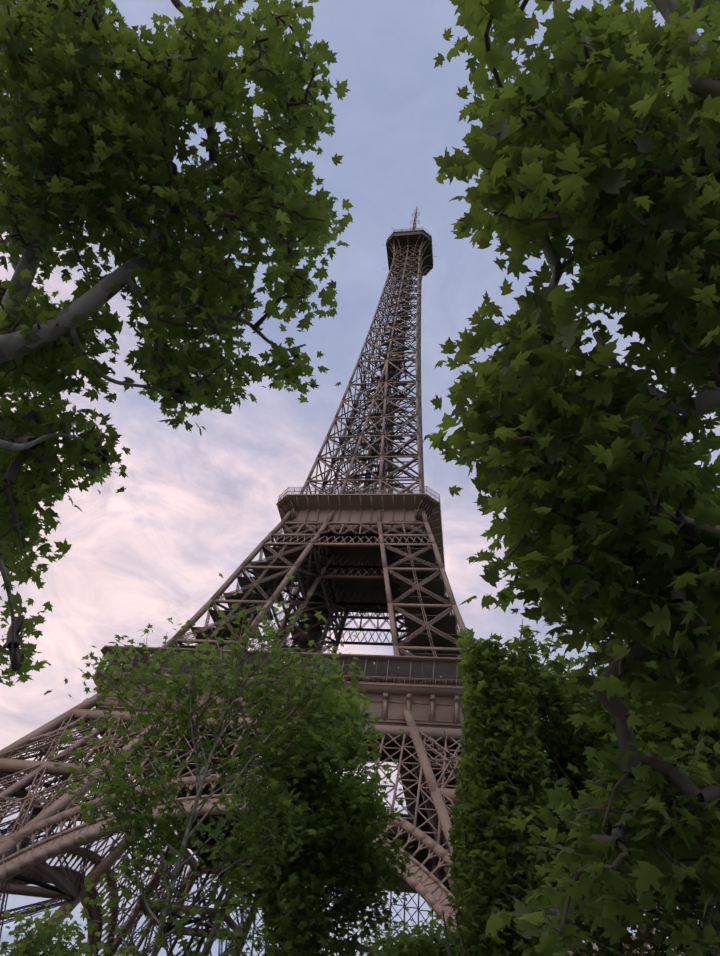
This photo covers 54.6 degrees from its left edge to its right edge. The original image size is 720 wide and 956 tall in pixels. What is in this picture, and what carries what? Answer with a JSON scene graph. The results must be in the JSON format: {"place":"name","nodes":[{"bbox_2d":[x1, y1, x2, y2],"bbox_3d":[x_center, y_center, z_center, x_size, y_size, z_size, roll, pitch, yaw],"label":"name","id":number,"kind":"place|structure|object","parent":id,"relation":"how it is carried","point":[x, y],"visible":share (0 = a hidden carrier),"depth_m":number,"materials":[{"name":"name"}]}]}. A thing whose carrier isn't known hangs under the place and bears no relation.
{"place":"outdoors","nodes":[
{"label":"outdoors","id":0,"kind":"place"},
{"bbox_2d":[0,901,122,955],"bbox_3d":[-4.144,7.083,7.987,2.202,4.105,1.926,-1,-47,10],"label":"tree","id":1,"kind":"object","parent":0,"point":[45,933],"depth_m":9.01,"materials":[{"name":"green plant"}]},
{"bbox_2d":[0,0,353,694],"bbox_3d":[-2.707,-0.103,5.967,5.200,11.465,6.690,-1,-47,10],"label":"plane tree","id":2,"kind":"object","parent":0,"point":[61,40],"depth_m":6.25,"materials":[{"name":"green plant"}]},
{"bbox_2d":[48,572,369,955],"bbox_3d":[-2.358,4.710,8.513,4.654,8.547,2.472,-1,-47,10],"label":"tree","id":3,"kind":"object","parent":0,"point":[278,694],"depth_m":9.37,"materials":[{"name":"green plant"}]},
{"bbox_2d":[209,672,421,955],"bbox_3d":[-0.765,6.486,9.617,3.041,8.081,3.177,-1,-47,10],"label":"tree","id":4,"kind":"object","parent":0,"point":[359,796],"depth_m":10.01,"materials":[{"name":"green plant"}]},
{"bbox_2d":[0,0,719,955],"label":"sky","id":5,"kind":"structure","parent":0,"point":[192,507],"materials":[{"name":"blue"}]},
{"bbox_2d":[358,907,457,955],"bbox_3d":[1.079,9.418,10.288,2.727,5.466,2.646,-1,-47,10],"label":"tree","id":6,"kind":"object","parent":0,"point":[424,940],"depth_m":11.55,"materials":[{"name":"green plant"}]},
{"bbox_2d":[444,628,558,955],"bbox_3d":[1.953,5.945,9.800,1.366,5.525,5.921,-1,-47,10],"label":"tree","id":7,"kind":"object","parent":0,"point":[534,781],"depth_m":8.25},
{"bbox_2d":[422,0,719,955],"bbox_3d":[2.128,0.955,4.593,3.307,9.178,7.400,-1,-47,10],"label":"plane tree","id":8,"kind":"object","parent":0,"point":[604,114],"depth_m":3.96,"materials":[{"name":"green plant"}]},
{"bbox_2d":[511,619,719,955],"bbox_3d":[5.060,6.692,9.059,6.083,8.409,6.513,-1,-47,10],"label":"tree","id":9,"kind":"object","parent":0,"point":[554,686],"depth_m":9.53,"materials":[{"name":"green plant"}]},
{"bbox_2d":[442,633,564,955],"bbox_3d":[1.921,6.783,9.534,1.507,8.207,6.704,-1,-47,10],"label":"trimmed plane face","id":10,"kind":"object","parent":9,"relation":"attached to","point":[468,807],"depth_m":8.61},
{"label":"ground","id":11,"kind":"structure","parent":0,"visible":0},
{"bbox_2d":[0,207,685,955],"bbox_3d":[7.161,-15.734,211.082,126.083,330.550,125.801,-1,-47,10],"label":"tower","id":12,"kind":"structure","parent":11,"relation":"on","point":[420,711],"depth_m":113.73,"materials":[{"name":"metal"}]},
{"bbox_2d":[103,228,506,679],"bbox_3d":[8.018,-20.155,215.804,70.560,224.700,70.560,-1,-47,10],"label":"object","id":13,"kind":"object","parent":12,"relation":"attached to","point":[432,496],"visible":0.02,"depth_m":112.51,"materials":[{"name":"brown metal"}]},
{"bbox_2d":[238,675,395,682],"bbox_3d":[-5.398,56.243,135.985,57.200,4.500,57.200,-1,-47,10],"label":"engraved lettering","id":14,"kind":"object","parent":12,"relation":"attached to","point":[359,680],"depth_m":116.34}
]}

